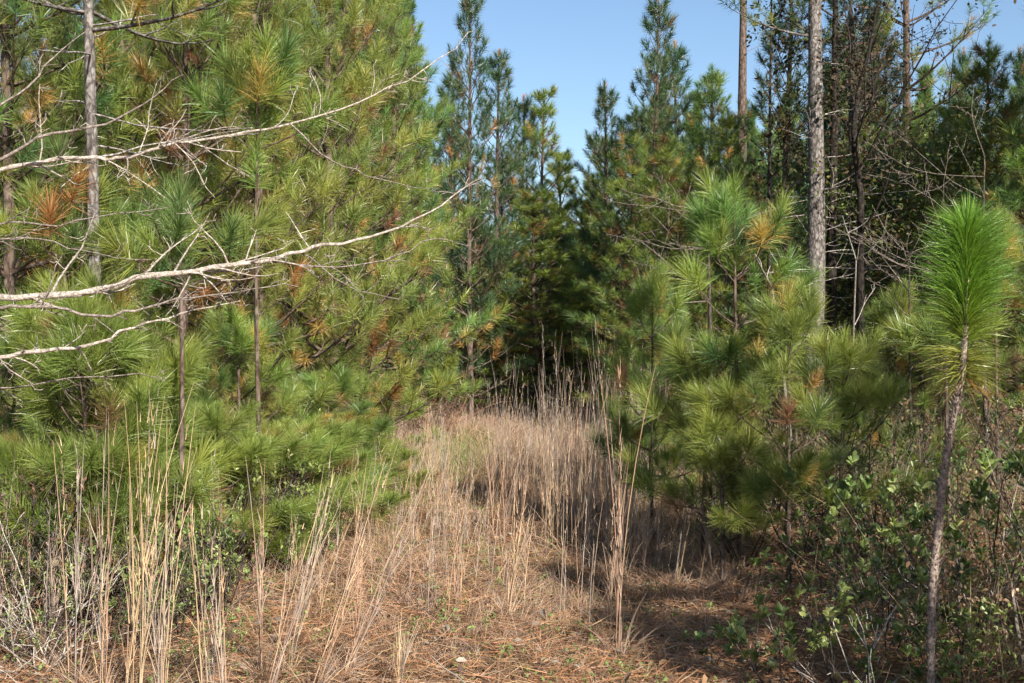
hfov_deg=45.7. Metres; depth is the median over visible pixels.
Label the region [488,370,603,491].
dry grass clump
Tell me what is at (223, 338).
young pine
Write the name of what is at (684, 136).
pine tree
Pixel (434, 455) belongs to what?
dry grass clump
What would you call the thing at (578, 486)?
dry grass clump
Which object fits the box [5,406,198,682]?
dry grass clump
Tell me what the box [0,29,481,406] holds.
bare tree
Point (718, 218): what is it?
young pine
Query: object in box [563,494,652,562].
dry grass clump
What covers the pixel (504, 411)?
dry grass clump
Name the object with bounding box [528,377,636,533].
dry grass clump
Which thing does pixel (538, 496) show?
dry grass clump
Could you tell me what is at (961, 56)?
pine tree
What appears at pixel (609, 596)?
dry grass clump
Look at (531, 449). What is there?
dry grass clump
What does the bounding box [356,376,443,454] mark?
young pine
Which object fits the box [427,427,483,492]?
dry grass clump
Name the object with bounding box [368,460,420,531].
dry grass clump
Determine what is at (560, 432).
dry grass clump
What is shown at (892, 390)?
young pine
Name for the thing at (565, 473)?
dry grass clump
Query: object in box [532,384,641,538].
dry grass clump
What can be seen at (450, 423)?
dead brush
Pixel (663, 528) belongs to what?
dead brush
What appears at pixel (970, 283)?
candle pine
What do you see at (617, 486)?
dry grass clump
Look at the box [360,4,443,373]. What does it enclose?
pine tree
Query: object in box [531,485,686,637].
dry grass clump
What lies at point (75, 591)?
dry grass clump
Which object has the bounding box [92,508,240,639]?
leaved shrub
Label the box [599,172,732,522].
pine tree
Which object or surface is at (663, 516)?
dry grass clump
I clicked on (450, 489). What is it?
dry grass clump
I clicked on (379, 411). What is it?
leaved shrub
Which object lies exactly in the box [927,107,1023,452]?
pine tree
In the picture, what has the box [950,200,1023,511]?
young pine
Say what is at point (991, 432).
leaved shrub
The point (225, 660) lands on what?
dry grass clump
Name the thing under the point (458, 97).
pine tree
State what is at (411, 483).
dry grass clump
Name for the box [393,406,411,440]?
dry grass clump
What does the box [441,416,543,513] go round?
dry grass clump
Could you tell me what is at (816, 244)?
tall pine
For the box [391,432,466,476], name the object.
dry grass clump
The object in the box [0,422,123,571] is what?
young pine
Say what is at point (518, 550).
dry grass clump
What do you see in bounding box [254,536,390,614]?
dry grass clump
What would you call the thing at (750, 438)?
young pine
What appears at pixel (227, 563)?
leaved shrub
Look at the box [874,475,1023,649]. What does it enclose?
evergreen shrub
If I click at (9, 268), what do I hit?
pine tree
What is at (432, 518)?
dry grass clump
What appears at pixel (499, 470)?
dry grass clump
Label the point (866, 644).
dead brush
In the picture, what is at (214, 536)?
dry grass clump
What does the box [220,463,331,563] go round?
leaved shrub
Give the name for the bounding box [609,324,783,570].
young pine
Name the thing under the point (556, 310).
pine tree
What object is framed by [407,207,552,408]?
pine tree
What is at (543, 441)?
dry grass clump
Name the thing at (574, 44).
sky
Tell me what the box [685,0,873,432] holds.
pine tree
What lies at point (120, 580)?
dry grass clump
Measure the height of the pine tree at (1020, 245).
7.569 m
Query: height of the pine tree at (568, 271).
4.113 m
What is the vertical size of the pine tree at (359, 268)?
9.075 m
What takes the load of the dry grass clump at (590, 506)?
on the ground at (534, 645)
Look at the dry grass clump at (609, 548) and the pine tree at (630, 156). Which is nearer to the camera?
the dry grass clump at (609, 548)
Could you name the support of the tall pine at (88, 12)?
on the ground at (534, 645)
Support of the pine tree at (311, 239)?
on the ground at (534, 645)
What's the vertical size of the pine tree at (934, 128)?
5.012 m
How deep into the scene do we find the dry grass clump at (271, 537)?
7.79 m
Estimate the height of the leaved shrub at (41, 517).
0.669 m
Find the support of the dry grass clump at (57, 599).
on the ground at (534, 645)
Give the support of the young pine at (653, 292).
on the ground at (534, 645)
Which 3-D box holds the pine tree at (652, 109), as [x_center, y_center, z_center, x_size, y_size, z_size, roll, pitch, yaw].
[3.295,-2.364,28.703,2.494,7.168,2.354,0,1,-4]
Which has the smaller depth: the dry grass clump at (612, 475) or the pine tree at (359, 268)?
the dry grass clump at (612, 475)
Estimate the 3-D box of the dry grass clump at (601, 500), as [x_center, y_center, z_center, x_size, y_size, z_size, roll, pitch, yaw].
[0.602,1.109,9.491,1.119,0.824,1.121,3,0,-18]
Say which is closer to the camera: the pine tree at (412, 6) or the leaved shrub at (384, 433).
the leaved shrub at (384, 433)
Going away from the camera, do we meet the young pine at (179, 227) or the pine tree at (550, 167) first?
the young pine at (179, 227)
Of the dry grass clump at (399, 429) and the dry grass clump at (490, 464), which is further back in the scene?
the dry grass clump at (399, 429)
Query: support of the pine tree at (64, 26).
on the ground at (534, 645)
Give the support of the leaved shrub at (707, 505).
on the ground at (534, 645)
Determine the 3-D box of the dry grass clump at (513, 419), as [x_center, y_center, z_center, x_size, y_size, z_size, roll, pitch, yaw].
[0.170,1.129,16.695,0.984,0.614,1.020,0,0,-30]
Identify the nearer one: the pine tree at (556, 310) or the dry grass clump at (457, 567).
the dry grass clump at (457, 567)
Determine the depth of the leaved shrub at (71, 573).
6.23 m
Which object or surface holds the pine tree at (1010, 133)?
on the ground at (534, 645)
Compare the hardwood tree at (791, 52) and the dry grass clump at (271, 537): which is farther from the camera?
the hardwood tree at (791, 52)
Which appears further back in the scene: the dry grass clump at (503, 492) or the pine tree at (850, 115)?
the pine tree at (850, 115)
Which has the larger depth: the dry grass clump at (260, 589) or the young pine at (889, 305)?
the young pine at (889, 305)
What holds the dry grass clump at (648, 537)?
on the ground at (534, 645)
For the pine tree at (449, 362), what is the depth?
16.88 m
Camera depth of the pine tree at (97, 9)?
14.46 m
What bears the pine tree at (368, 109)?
on the ground at (534, 645)
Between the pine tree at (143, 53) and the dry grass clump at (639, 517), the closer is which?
the dry grass clump at (639, 517)
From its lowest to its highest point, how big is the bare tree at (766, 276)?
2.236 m
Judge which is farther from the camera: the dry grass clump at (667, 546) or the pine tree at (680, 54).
the pine tree at (680, 54)
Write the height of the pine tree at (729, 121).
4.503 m
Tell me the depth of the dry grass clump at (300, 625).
5.70 m
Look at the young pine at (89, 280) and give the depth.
6.96 m
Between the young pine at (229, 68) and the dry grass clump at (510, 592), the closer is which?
the dry grass clump at (510, 592)
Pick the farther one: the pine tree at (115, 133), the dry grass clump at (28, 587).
the pine tree at (115, 133)
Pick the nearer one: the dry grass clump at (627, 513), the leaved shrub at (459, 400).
the dry grass clump at (627, 513)
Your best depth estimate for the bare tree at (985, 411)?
11.59 m
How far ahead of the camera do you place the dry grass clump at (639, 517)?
8.66 m
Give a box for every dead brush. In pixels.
[0,512,158,682]
[381,354,509,434]
[614,492,714,545]
[765,593,908,682]
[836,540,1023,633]
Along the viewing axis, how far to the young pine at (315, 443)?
8.19 m
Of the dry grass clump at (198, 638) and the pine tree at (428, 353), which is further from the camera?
the pine tree at (428, 353)
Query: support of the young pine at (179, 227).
on the ground at (534, 645)
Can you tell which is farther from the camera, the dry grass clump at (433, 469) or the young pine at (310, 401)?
the dry grass clump at (433, 469)
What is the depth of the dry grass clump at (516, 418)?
17.45 m
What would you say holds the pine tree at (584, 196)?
on the ground at (534, 645)
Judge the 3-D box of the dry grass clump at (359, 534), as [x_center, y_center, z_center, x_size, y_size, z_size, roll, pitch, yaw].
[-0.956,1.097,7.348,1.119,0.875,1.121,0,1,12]
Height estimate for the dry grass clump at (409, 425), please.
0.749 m
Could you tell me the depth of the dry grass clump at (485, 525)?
9.02 m
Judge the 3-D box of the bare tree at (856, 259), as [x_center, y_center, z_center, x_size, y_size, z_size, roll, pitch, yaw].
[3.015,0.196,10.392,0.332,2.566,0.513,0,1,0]
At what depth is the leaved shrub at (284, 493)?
7.65 m
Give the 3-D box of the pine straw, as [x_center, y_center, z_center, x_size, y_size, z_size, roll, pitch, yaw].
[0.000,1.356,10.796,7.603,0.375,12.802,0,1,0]
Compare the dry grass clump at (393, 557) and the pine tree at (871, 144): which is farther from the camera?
the pine tree at (871, 144)
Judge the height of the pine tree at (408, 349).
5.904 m
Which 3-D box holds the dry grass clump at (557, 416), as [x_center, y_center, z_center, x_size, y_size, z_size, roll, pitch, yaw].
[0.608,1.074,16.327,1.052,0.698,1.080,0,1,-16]
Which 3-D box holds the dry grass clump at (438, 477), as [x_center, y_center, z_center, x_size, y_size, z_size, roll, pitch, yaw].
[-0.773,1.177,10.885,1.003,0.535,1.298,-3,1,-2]
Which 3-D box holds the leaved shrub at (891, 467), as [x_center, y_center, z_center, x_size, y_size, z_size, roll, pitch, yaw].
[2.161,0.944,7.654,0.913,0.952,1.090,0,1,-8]
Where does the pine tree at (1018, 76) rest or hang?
on the ground at (534, 645)
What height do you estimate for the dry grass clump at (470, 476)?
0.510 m
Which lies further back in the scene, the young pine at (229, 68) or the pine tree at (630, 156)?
the pine tree at (630, 156)
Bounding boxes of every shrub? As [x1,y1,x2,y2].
[0,461,147,615]
[0,492,177,633]
[0,507,87,640]
[0,532,133,639]
[0,581,108,662]
[2,473,168,602]
[2,490,268,632]
[87,557,215,652]
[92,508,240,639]
[114,470,292,619]
[143,603,253,682]
[179,497,303,615]
[210,436,320,579]
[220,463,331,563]
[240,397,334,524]
[268,473,368,572]
[326,411,400,477]
[342,397,404,447]
[408,389,466,429]
[599,407,645,500]
[658,435,730,524]
[671,463,816,566]
[679,624,734,665]
[710,436,876,557]
[714,592,798,676]
[727,603,828,682]
[737,569,949,682]
[748,498,905,596]
[782,450,982,593]
[784,418,955,559]
[836,517,992,652]
[851,396,1023,545]
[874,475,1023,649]
[890,602,1002,682]
[928,425,1023,587]
[953,379,1023,542]
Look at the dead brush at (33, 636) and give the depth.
5.53 m
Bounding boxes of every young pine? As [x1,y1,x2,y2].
[0,120,139,428]
[0,257,226,599]
[0,275,232,604]
[0,324,114,489]
[0,326,243,591]
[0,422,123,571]
[0,445,257,592]
[33,381,219,597]
[77,160,291,599]
[124,394,314,563]
[138,429,327,568]
[167,12,349,570]
[177,301,323,539]
[198,423,382,564]
[225,412,353,553]
[229,412,421,528]
[264,360,401,484]
[291,407,448,497]
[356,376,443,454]
[587,258,715,539]
[605,301,719,486]
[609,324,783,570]
[612,411,702,519]
[646,161,830,572]
[650,376,789,585]
[676,275,881,588]
[751,320,939,573]
[816,274,974,518]
[876,292,1014,545]
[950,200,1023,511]
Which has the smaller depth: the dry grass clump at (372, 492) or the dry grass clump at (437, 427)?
the dry grass clump at (372, 492)
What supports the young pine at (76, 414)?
on the ground at (534, 645)
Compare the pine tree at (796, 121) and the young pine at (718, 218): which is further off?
the pine tree at (796, 121)
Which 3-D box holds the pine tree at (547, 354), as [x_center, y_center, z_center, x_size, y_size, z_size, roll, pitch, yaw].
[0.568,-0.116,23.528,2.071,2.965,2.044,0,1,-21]
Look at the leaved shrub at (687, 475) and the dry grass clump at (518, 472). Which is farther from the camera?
the dry grass clump at (518, 472)
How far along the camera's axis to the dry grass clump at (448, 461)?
11.24 m
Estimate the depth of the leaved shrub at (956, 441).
8.24 m
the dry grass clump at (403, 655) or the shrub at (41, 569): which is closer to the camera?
the dry grass clump at (403, 655)
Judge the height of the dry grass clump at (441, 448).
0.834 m
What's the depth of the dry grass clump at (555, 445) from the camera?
9.48 m
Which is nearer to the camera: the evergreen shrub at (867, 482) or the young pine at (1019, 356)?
the evergreen shrub at (867, 482)
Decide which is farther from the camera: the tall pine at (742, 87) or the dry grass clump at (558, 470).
the tall pine at (742, 87)
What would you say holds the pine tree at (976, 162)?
on the ground at (534, 645)
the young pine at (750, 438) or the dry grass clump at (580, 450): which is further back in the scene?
the dry grass clump at (580, 450)
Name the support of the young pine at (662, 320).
on the ground at (534, 645)
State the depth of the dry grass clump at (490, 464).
12.26 m
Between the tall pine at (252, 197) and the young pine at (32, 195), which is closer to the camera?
the young pine at (32, 195)
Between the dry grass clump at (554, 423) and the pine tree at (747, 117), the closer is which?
the dry grass clump at (554, 423)
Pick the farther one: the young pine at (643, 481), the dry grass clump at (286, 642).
the young pine at (643, 481)
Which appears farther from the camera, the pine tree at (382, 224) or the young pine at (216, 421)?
the pine tree at (382, 224)
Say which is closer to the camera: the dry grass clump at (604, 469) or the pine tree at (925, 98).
the dry grass clump at (604, 469)
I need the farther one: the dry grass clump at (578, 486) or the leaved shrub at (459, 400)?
the leaved shrub at (459, 400)
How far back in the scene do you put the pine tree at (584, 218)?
25.38 m
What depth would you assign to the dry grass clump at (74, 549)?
6.52 m
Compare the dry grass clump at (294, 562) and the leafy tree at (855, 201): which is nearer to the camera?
the dry grass clump at (294, 562)
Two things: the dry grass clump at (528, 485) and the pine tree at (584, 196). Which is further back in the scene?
the pine tree at (584, 196)
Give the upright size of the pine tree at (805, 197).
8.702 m
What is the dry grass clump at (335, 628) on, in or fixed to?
on the ground at (534, 645)
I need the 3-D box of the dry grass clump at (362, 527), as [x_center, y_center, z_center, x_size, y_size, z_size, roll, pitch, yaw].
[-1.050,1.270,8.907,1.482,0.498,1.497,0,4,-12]
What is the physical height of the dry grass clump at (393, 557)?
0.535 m
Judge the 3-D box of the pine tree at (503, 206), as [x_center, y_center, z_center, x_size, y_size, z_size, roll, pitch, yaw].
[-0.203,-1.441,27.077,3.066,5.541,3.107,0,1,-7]
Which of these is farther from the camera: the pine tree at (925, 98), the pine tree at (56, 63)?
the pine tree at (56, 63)
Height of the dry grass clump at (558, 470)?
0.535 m
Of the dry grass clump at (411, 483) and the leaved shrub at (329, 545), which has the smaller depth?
the leaved shrub at (329, 545)
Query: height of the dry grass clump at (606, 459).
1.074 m
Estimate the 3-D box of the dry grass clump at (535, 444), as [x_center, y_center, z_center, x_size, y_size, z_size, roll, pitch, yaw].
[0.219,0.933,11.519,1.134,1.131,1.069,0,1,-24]
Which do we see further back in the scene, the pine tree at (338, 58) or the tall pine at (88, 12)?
the pine tree at (338, 58)
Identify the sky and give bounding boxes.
[0,0,1023,316]
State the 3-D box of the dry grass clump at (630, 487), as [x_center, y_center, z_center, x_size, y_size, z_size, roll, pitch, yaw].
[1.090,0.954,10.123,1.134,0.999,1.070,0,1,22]
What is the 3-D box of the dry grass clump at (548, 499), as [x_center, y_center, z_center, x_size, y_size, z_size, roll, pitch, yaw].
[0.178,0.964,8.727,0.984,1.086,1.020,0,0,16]
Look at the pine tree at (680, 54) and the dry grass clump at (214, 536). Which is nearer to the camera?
the dry grass clump at (214, 536)
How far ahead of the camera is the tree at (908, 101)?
19.83 m
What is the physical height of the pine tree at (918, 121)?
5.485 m
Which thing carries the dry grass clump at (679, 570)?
on the ground at (534, 645)
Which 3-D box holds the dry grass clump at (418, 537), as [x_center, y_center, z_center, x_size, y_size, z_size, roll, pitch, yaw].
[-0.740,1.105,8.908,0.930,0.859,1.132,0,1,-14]
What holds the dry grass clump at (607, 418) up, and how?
on the ground at (534, 645)
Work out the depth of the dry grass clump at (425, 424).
16.01 m
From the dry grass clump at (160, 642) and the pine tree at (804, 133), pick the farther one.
the pine tree at (804, 133)
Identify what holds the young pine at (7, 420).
on the ground at (534, 645)
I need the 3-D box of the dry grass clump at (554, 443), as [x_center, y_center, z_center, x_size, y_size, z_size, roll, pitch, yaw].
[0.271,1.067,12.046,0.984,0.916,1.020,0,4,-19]
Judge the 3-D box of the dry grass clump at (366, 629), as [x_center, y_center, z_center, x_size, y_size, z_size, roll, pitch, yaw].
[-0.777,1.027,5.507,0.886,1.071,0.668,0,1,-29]
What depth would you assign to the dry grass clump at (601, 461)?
12.00 m
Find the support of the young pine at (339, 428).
on the ground at (534, 645)
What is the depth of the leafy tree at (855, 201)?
16.58 m
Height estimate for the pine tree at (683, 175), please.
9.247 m
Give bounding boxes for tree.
[0,0,159,432]
[0,0,217,505]
[0,0,233,421]
[0,0,287,407]
[0,0,350,439]
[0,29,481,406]
[0,39,46,368]
[1,43,81,332]
[2,0,240,364]
[21,1,82,293]
[49,0,383,397]
[54,14,144,317]
[106,0,451,424]
[172,0,440,404]
[188,0,234,344]
[195,0,464,430]
[234,31,356,380]
[263,0,510,423]
[306,26,424,370]
[311,3,342,369]
[313,2,409,360]
[316,0,438,378]
[321,0,484,436]
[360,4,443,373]
[381,23,441,373]
[381,69,506,400]
[395,39,454,355]
[399,0,465,369]
[402,127,523,397]
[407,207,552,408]
[415,0,535,419]
[438,47,572,397]
[446,188,636,421]
[453,154,560,387]
[478,93,575,395]
[485,82,593,393]
[493,261,591,399]
[514,149,596,386]
[524,234,595,388]
[533,174,615,382]
[541,218,640,407]
[545,133,643,395]
[547,77,648,391]
[549,102,704,397]
[563,127,749,414]
[563,128,702,409]
[575,0,721,395]
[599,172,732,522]
[615,38,746,407]
[617,95,689,348]
[619,105,803,429]
[620,77,688,293]
[621,62,778,380]
[680,109,719,346]
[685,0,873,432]
[685,87,723,342]
[718,102,792,373]
[725,95,750,201]
[730,113,802,377]
[742,0,880,436]
[748,109,805,380]
[750,0,956,433]
[754,254,797,497]
[763,0,939,433]
[767,87,807,217]
[774,24,898,363]
[776,64,855,343]
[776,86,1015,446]
[794,10,949,416]
[796,0,1016,474]
[797,86,1006,418]
[812,85,1023,479]
[825,99,1001,386]
[831,0,1002,412]
[839,85,911,321]
[842,215,886,488]
[858,209,994,534]
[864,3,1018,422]
[865,96,1020,425]
[870,32,1023,436]
[913,62,958,376]
[915,64,938,124]
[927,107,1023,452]
[940,46,1011,400]
[947,78,973,124]
[952,115,1023,264]
[959,97,1011,349]
[972,122,1009,343]
[974,4,1023,217]
[974,43,1023,421]
[992,71,1023,368]
[1000,116,1023,363]
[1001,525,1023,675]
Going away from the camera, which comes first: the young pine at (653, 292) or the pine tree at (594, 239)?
the young pine at (653, 292)
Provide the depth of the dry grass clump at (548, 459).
11.94 m
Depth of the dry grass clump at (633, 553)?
7.65 m
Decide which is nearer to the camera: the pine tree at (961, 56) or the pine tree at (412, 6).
the pine tree at (961, 56)
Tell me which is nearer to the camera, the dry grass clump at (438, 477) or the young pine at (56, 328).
the young pine at (56, 328)
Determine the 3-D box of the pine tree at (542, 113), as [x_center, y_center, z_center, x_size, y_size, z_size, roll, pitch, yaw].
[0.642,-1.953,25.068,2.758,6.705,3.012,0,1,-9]
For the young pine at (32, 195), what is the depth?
7.51 m
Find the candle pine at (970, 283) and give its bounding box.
[901,192,1023,682]
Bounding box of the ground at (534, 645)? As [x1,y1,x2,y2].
[0,337,1023,682]
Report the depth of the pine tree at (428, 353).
15.38 m
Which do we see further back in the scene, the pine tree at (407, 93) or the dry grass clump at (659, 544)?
the pine tree at (407, 93)
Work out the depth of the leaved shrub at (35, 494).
6.48 m
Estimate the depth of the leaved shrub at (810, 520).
8.01 m
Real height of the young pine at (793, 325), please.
2.021 m
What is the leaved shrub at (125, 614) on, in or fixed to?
on the ground at (534, 645)
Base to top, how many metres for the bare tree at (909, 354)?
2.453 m
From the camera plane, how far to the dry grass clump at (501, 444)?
11.46 m
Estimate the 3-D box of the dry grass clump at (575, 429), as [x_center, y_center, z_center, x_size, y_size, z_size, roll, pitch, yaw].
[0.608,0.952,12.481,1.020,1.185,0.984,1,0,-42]
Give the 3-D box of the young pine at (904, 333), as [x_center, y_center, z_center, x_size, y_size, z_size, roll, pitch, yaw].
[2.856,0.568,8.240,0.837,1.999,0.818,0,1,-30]
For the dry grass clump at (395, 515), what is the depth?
9.52 m
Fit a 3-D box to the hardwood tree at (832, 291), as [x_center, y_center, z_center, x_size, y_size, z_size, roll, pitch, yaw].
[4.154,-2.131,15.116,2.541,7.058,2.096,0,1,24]
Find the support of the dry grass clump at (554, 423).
on the ground at (534, 645)
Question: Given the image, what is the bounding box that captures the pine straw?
[0,434,1023,682]
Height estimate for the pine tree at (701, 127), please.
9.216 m
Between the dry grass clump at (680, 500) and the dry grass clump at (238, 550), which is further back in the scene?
the dry grass clump at (680, 500)
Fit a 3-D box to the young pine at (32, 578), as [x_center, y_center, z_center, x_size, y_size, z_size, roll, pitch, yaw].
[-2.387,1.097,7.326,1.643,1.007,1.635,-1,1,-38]
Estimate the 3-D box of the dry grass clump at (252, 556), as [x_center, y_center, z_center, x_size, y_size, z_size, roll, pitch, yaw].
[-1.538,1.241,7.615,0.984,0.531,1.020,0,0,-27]
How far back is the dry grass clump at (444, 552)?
6.76 m
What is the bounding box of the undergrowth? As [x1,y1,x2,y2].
[0,339,1023,682]
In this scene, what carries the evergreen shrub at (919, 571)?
on the ground at (534, 645)
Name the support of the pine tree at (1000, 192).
on the ground at (534, 645)
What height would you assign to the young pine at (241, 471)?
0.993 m
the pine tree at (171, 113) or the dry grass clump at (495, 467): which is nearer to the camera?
the pine tree at (171, 113)
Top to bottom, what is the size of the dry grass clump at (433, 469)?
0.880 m
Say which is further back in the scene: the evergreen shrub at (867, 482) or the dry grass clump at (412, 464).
the dry grass clump at (412, 464)
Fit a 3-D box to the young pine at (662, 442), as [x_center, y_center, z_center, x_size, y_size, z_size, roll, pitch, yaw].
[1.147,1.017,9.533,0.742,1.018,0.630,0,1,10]
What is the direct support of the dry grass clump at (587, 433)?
on the ground at (534, 645)
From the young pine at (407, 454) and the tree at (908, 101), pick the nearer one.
the young pine at (407, 454)
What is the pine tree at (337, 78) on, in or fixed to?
on the ground at (534, 645)
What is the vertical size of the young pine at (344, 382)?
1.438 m
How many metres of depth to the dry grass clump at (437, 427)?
14.59 m
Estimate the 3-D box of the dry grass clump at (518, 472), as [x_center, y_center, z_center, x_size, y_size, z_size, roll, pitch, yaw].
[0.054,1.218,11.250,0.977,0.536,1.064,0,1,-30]
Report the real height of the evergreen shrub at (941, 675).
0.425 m
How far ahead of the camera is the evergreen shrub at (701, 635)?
5.71 m
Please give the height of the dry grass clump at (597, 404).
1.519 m
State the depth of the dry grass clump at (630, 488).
9.53 m
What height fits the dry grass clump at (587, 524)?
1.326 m
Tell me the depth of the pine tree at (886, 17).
18.68 m
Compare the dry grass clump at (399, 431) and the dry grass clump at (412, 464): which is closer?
the dry grass clump at (412, 464)
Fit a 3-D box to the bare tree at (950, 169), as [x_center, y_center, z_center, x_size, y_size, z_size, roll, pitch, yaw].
[4.782,-0.800,15.048,2.871,4.496,2.809,0,1,20]
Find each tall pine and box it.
[0,0,261,475]
[240,0,254,419]
[719,0,920,449]
[731,0,768,377]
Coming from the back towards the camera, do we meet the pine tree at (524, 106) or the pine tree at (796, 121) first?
the pine tree at (796, 121)
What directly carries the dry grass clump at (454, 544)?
on the ground at (534, 645)
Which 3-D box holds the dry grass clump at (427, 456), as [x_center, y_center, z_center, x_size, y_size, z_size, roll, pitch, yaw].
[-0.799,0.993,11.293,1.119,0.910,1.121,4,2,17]
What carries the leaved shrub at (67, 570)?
on the ground at (534, 645)
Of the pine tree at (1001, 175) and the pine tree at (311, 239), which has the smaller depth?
the pine tree at (311, 239)
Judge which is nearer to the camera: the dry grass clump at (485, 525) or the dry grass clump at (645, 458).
the dry grass clump at (485, 525)
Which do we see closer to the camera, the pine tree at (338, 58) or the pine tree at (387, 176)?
the pine tree at (338, 58)
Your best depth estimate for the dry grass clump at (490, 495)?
9.26 m
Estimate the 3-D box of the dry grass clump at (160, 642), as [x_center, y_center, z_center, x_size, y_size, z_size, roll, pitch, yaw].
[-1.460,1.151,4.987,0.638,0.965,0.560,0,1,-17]
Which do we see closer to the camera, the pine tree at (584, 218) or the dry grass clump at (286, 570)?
the dry grass clump at (286, 570)
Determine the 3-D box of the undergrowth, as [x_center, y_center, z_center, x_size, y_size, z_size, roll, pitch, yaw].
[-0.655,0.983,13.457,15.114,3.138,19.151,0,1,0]
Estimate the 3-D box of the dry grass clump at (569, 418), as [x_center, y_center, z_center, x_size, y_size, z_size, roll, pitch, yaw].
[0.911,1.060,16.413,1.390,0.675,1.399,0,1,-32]
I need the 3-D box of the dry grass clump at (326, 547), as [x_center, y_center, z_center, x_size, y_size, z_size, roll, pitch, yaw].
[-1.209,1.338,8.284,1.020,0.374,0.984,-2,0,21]
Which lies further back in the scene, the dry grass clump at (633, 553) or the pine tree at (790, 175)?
the pine tree at (790, 175)
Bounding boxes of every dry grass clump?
[0,468,105,672]
[0,516,122,641]
[4,497,149,663]
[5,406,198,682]
[11,472,131,632]
[24,437,120,682]
[47,381,247,682]
[67,495,210,634]
[93,405,241,682]
[117,509,212,682]
[147,489,240,596]
[179,497,274,682]
[180,448,315,628]
[186,481,348,682]
[197,456,340,682]
[208,502,286,578]
[210,542,235,682]
[211,512,363,634]
[224,452,350,673]
[225,499,311,584]
[236,479,345,582]
[238,453,402,682]
[239,465,317,578]
[251,448,440,682]
[252,459,403,563]
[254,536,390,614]
[259,456,399,602]
[290,520,348,567]
[304,497,451,592]
[326,554,389,673]
[328,482,425,548]
[331,439,408,548]
[335,482,503,636]
[344,478,515,618]
[353,486,440,540]
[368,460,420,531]
[374,501,503,590]
[378,439,480,548]
[380,493,457,540]
[382,406,469,496]
[383,460,467,501]
[389,430,449,487]
[389,442,495,538]
[389,467,536,563]
[391,407,409,440]
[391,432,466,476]
[392,411,487,488]
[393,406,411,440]
[393,613,424,682]
[394,404,405,440]
[395,443,450,483]
[396,398,422,434]
[396,439,462,497]
[401,445,479,505]
[407,410,482,500]
[407,412,475,509]
[408,453,483,535]
[414,408,438,445]
[419,407,478,485]
[419,415,454,463]
[419,432,486,483]
[425,399,478,452]
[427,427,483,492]
[429,496,584,590]
[436,438,547,537]
[440,486,516,542]
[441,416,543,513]
[441,451,512,509]
[449,450,509,500]
[452,400,480,432]
[453,427,532,487]
[455,505,587,621]
[458,436,543,494]
[462,381,564,498]
[465,350,534,474]
[465,417,583,542]
[465,460,520,507]
[466,406,588,551]
[466,444,526,483]
[472,395,495,429]
[473,471,540,618]
[475,383,563,492]
[478,445,543,502]
[483,444,553,505]
[486,325,617,530]
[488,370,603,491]
[491,399,507,428]
[492,428,571,488]
[501,448,588,521]
[504,406,522,433]
[508,400,529,429]
[509,398,549,463]
[509,454,596,520]
[512,514,648,634]
[516,374,641,567]
[521,404,567,483]
[523,341,595,493]
[523,413,567,474]
[528,362,720,680]
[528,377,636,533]
[531,360,626,524]
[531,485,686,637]
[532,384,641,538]
[532,417,571,467]
[533,381,588,485]
[534,442,625,536]
[536,401,549,420]
[537,460,608,545]
[539,397,573,437]
[540,449,571,495]
[549,362,616,492]
[552,446,579,490]
[555,405,642,539]
[555,453,639,522]
[556,380,593,486]
[556,435,594,491]
[558,398,579,433]
[559,322,637,510]
[562,525,659,590]
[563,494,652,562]
[564,398,675,529]
[566,408,669,514]
[568,472,678,552]
[568,490,699,572]
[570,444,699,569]
[572,439,605,488]
[575,461,626,541]
[577,342,620,481]
[577,389,621,491]
[577,413,607,484]
[580,446,712,528]
[583,399,619,485]
[583,499,742,583]
[584,504,704,581]
[585,465,665,544]
[588,482,756,601]
[589,426,648,500]
[590,368,637,486]
[597,366,668,495]
[603,456,716,542]
[617,479,730,568]
[631,471,674,553]
[694,503,731,572]
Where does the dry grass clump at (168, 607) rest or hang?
on the ground at (534, 645)
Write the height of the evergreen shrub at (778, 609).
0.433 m
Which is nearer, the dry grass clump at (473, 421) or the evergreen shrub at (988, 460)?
the evergreen shrub at (988, 460)
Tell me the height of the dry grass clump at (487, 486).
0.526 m
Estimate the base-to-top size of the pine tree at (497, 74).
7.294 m
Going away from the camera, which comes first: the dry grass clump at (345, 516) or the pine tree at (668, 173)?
the dry grass clump at (345, 516)
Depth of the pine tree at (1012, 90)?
42.23 m
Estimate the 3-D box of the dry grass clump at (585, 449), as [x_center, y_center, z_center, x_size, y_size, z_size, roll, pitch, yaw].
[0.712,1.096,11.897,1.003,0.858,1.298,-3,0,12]
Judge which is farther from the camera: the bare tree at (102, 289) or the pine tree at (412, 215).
the pine tree at (412, 215)

